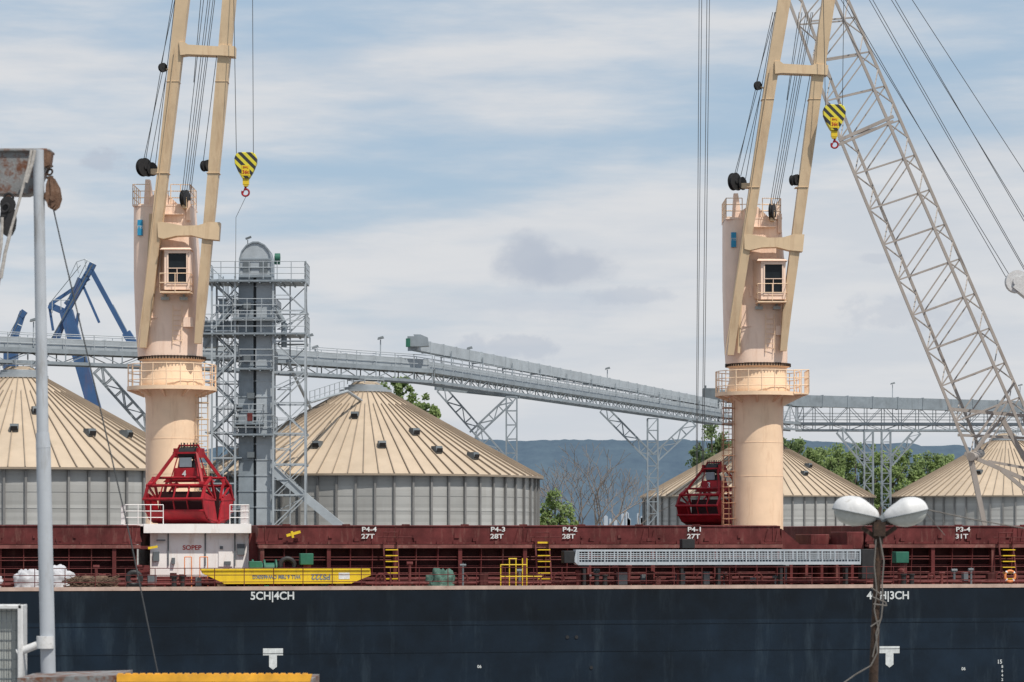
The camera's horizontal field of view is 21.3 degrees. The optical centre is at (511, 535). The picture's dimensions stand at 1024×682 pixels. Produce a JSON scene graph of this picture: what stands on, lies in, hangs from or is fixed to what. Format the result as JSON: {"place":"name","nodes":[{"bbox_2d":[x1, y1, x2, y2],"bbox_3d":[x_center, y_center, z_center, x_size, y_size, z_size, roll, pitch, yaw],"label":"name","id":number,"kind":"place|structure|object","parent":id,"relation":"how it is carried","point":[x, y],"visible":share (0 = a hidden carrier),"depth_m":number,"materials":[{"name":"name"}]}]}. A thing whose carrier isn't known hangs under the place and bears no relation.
{"place":"outdoors","nodes":[
{"label":"outdoors","id":0,"kind":"place"},
{"bbox_2d":[3,309,26,368],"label":"harbour crane","id":1,"kind":"object","parent":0,"point":[18,324],"visible":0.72,"depth_m":329.70,"materials":[{"name":"blue paint"}]},
{"bbox_2d":[35,259,136,407],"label":"harbour crane","id":2,"kind":"object","parent":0,"point":[68,323],"visible":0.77,"depth_m":299.60,"materials":[{"name":"blue paint"}]},
{"bbox_2d":[0,0,1023,449],"label":"sky","id":3,"kind":"structure","parent":0,"point":[524,180],"materials":[{"name":"blue"}]},
{"bbox_2d":[199,438,973,524],"bbox_3d":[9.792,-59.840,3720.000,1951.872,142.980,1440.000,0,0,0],"label":"hills","id":4,"kind":"structure","parent":0,"point":[546,454],"depth_m":3283.22,"materials":[{"name":"green plant"}]},
{"bbox_2d":[604,515,607,524],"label":"distant building","id":5,"kind":"structure","parent":0,"point":[605,519],"depth_m":2600.00,"materials":[{"name":"white"}]},
{"bbox_2d":[696,51,698,466],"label":"hoist rope","id":6,"kind":"object","parent":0,"point":[697,258],"visible":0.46,"depth_m":169.98,"materials":[{"name":"metal"}]},
{"bbox_2d":[697,0,701,473],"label":"hoist rope","id":7,"kind":"object","parent":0,"point":[699,239],"visible":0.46,"depth_m":169.98,"materials":[{"name":"metal"}]},
{"bbox_2d":[701,11,706,499],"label":"hoist rope","id":8,"kind":"object","parent":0,"point":[704,239],"visible":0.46,"depth_m":169.98,"materials":[{"name":"metal"}]},
{"bbox_2d":[703,0,709,496],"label":"hoist rope","id":9,"kind":"object","parent":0,"point":[706,235],"visible":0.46,"depth_m":169.98,"materials":[{"name":"metal"}]},
{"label":"quay","id":10,"kind":"structure","parent":0,"visible":0},
{"bbox_2d":[0,148,157,681],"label":"derrick mast","id":11,"kind":"object","parent":10,"relation":"on","point":[24,172],"visible":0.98,"depth_m":30.95,"materials":[{"name":"grey metal"}]},
{"bbox_2d":[17,670,318,681],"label":"gantry beam","id":12,"kind":"structure","parent":10,"relation":"on","point":[107,676],"depth_m":29.95,"materials":[{"name":"yellow metal"}]},
{"bbox_2d":[832,496,1023,681],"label":"street lamp","id":13,"kind":"object","parent":10,"relation":"on","point":[860,511],"visible":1,"depth_m":29.93,"materials":[{"name":"grey metal"}]},
{"bbox_3d":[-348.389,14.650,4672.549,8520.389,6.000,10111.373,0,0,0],"label":"quay ground","id":14,"kind":"structure","parent":0,"visible":0},
{"bbox_2d":[0,360,215,564],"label":"grain silo","id":15,"kind":"object","parent":14,"relation":"on","point":[85,490],"visible":0.26,"depth_m":194.43,"materials":[{"name":"metal"}]},
{"bbox_2d":[203,236,362,524],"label":"elevator tower","id":16,"kind":"structure","parent":14,"relation":"on","point":[257,306],"depth_m":204.90,"materials":[{"name":"metal"}]},
{"bbox_2d":[206,375,543,524],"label":"grain silo","id":17,"kind":"object","parent":14,"relation":"on","point":[379,454],"visible":0.34,"depth_m":214.38,"materials":[{"name":"metal"}]},
{"bbox_2d":[380,377,402,393],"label":"tree","id":18,"kind":"object","parent":14,"relation":"on","point":[398,388],"visible":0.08,"depth_m":261.97,"materials":[{"name":"green plant"}]},
{"bbox_2d":[392,376,423,406],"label":"tree","id":19,"kind":"object","parent":14,"relation":"on","point":[411,395],"visible":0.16,"depth_m":263.51,"materials":[{"name":"green plant"}]},
{"bbox_2d":[413,393,440,417],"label":"tree","id":20,"kind":"object","parent":14,"relation":"on","point":[434,410],"visible":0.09,"depth_m":261.72,"materials":[{"name":"green plant"}]},
{"bbox_2d":[0,331,1023,524],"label":"conveyor bridge","id":21,"kind":"structure","parent":14,"relation":"on","point":[317,359],"depth_m":258.35,"materials":[{"name":"metal"}]},
{"bbox_2d":[30,318,34,347],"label":"floodlight post","id":22,"kind":"object","parent":21,"relation":"on","point":[32,320],"visible":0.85,"depth_m":204.96,"materials":[{"name":"metal"}]},
{"bbox_2d":[308,333,313,350],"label":"floodlight post","id":23,"kind":"object","parent":21,"relation":"on","point":[311,334],"visible":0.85,"depth_m":220.98,"materials":[{"name":"metal"}]},
{"bbox_2d":[377,336,383,355],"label":"floodlight post","id":24,"kind":"object","parent":21,"relation":"on","point":[381,337],"visible":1,"depth_m":226.96,"materials":[{"name":"metal"}]},
{"bbox_2d":[540,508,558,524],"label":"tree","id":25,"kind":"object","parent":14,"relation":"on","point":[549,520],"visible":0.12,"depth_m":299.89,"materials":[{"name":"green plant"}]},
{"bbox_2d":[540,488,569,524],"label":"tree","id":26,"kind":"object","parent":14,"relation":"on","point":[552,504],"visible":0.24,"depth_m":299.76,"materials":[{"name":"green plant"}]},
{"bbox_2d":[556,501,576,524],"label":"tree","id":27,"kind":"object","parent":14,"relation":"on","point":[563,520],"visible":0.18,"depth_m":299.45,"materials":[{"name":"green plant"}]},
{"bbox_2d":[567,512,578,524],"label":"tree","id":28,"kind":"object","parent":14,"relation":"on","point":[571,518],"visible":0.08,"depth_m":300.12,"materials":[{"name":"green plant"}]},
{"bbox_2d":[540,459,640,524],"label":"dead tree","id":29,"kind":"object","parent":14,"relation":"on","point":[589,494],"visible":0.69,"depth_m":318.65,"materials":[{"name":"grey plant"}]},
{"bbox_2d":[535,443,661,524],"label":"dead tree","id":30,"kind":"object","parent":14,"relation":"on","point":[570,474],"visible":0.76,"depth_m":319.58,"materials":[{"name":"grey plant"}]},
{"bbox_2d":[540,449,686,524],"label":"dead tree","id":31,"kind":"object","parent":14,"relation":"on","point":[599,505],"visible":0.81,"depth_m":320.33,"materials":[{"name":"grey plant"}]},
{"bbox_2d":[685,418,731,467],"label":"tree","id":32,"kind":"object","parent":14,"relation":"on","point":[710,431],"visible":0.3,"depth_m":399.00,"materials":[{"name":"green plant"}]},
{"bbox_2d":[713,431,731,455],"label":"tree","id":33,"kind":"object","parent":14,"relation":"on","point":[715,451],"visible":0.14,"depth_m":400.69,"materials":[{"name":"green plant"}]},
{"bbox_2d":[640,445,875,525],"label":"grain silo","id":34,"kind":"object","parent":14,"relation":"on","point":[813,492],"visible":0.12,"depth_m":331.02,"materials":[{"name":"metal"}]},
{"bbox_2d":[783,437,805,456],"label":"tree","id":35,"kind":"object","parent":14,"relation":"on","point":[793,445],"visible":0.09,"depth_m":399.55,"materials":[{"name":"green plant"}]},
{"bbox_2d":[794,436,821,463],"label":"tree","id":36,"kind":"object","parent":14,"relation":"on","point":[810,452],"visible":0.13,"depth_m":404.32,"materials":[{"name":"green plant"}]},
{"bbox_2d":[810,445,831,471],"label":"tree","id":37,"kind":"object","parent":14,"relation":"on","point":[823,451],"visible":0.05,"depth_m":411.16,"materials":[{"name":"green plant"}]},
{"bbox_2d":[817,442,857,483],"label":"tree","id":38,"kind":"object","parent":14,"relation":"on","point":[836,462],"visible":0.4,"depth_m":399.07,"materials":[{"name":"green plant"}]},
{"bbox_2d":[842,442,877,501],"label":"tree","id":39,"kind":"object","parent":14,"relation":"on","point":[860,481],"visible":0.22,"depth_m":405.26,"materials":[{"name":"green plant"}]},
{"bbox_2d":[857,443,888,507],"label":"tree","id":40,"kind":"object","parent":14,"relation":"on","point":[876,459],"visible":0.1,"depth_m":411.27,"materials":[{"name":"green plant"}]},
{"bbox_2d":[874,446,910,511],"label":"tree","id":41,"kind":"object","parent":14,"relation":"on","point":[897,471],"visible":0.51,"depth_m":399.17,"materials":[{"name":"green plant"}]},
{"bbox_2d":[790,0,1023,525],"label":"lattice boom crane","id":42,"kind":"object","parent":14,"relation":"on","point":[1014,282],"visible":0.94,"depth_m":180.96,"materials":[{"name":"grey paint"}]},
{"bbox_2d":[888,448,926,499],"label":"tree","id":43,"kind":"object","parent":14,"relation":"on","point":[915,474],"visible":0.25,"depth_m":405.12,"materials":[{"name":"green plant"}]},
{"bbox_2d":[909,450,941,473],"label":"tree","id":44,"kind":"object","parent":14,"relation":"on","point":[926,457],"visible":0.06,"depth_m":411.91,"materials":[{"name":"green plant"}]},
{"bbox_2d":[925,453,954,474],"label":"tree","id":45,"kind":"object","parent":14,"relation":"on","point":[940,461],"visible":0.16,"depth_m":399.84,"materials":[{"name":"green plant"}]},
{"bbox_2d":[888,430,1023,525],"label":"grain silo","id":46,"kind":"object","parent":14,"relation":"on","point":[948,488],"visible":0.28,"depth_m":330.00,"materials":[{"name":"metal"}]},
{"bbox_3d":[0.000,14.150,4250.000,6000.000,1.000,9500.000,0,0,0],"label":"water","id":47,"kind":"structure","parent":0,"visible":0},
{"bbox_2d":[0,504,1023,681],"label":"cargo ship","id":48,"kind":"object","parent":47,"relation":"on","point":[518,603],"visible":0.98,"depth_m":142.03,"materials":[{"name":"blue paint"}]},
{"bbox_2d":[13,569,38,586],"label":"bulk bag","id":49,"kind":"object","parent":48,"relation":"on","point":[24,578],"visible":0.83,"depth_m":136.84,"materials":[{"name":"white fabric"}]},
{"bbox_2d":[53,564,74,586],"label":"bulk bag","id":50,"kind":"object","parent":48,"relation":"on","point":[60,572],"visible":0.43,"depth_m":137.62,"materials":[{"name":"white fabric"}]},
{"bbox_2d":[62,574,118,586],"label":"timber scraps","id":51,"kind":"object","parent":48,"relation":"on","point":[84,579],"visible":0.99,"depth_m":136.92,"materials":[{"name":"brown wood"}]},
{"bbox_2d":[76,576,116,586],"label":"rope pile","id":52,"kind":"object","parent":48,"relation":"on","point":[89,577],"visible":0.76,"depth_m":137.64,"materials":[{"name":"brown fabric"}]},
{"bbox_2d":[142,443,234,523],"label":"clamshell grab","id":53,"kind":"object","parent":48,"relation":"on","point":[191,507],"visible":0.98,"depth_m":144.49,"materials":[{"name":"red paint"}]},
{"bbox_2d":[127,0,257,523],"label":"ship crane","id":54,"kind":"object","parent":48,"relation":"on","point":[172,266],"visible":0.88,"depth_m":147.93,"materials":[{"name":"beige paint"}]},
{"bbox_2d":[200,568,370,586],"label":"lifting beam","id":55,"kind":"structure","parent":48,"relation":"on","point":[236,576],"depth_m":138.99,"materials":[{"name":"yellow metal"}]},
{"bbox_2d":[425,568,454,585],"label":"tarpaulin bundle","id":56,"kind":"object","parent":48,"relation":"on","point":[440,577],"visible":0.88,"depth_m":141.11,"materials":[{"name":"green fabric"}]},
{"bbox_2d":[675,460,731,524],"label":"clamshell grab","id":57,"kind":"object","parent":48,"relation":"attached to","point":[707,511],"visible":0.85,"depth_m":158.49,"materials":[{"name":"red paint"}]},
{"bbox_2d":[561,539,873,584],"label":"gangway","id":58,"kind":"object","parent":48,"relation":"on","point":[865,557],"visible":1,"depth_m":143.23,"materials":[{"name":"metal"}]},
{"bbox_2d":[715,0,845,529],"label":"ship crane","id":59,"kind":"object","parent":48,"relation":"on","point":[758,285],"visible":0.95,"depth_m":154.33,"materials":[{"name":"beige paint"}]},
{"bbox_2d":[1004,570,1015,582],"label":"lifebuoy","id":60,"kind":"object","parent":48,"relation":"hanging from","point":[1008,571],"visible":1,"depth_m":145.38,"materials":[{"name":"orange paint"}]}
]}

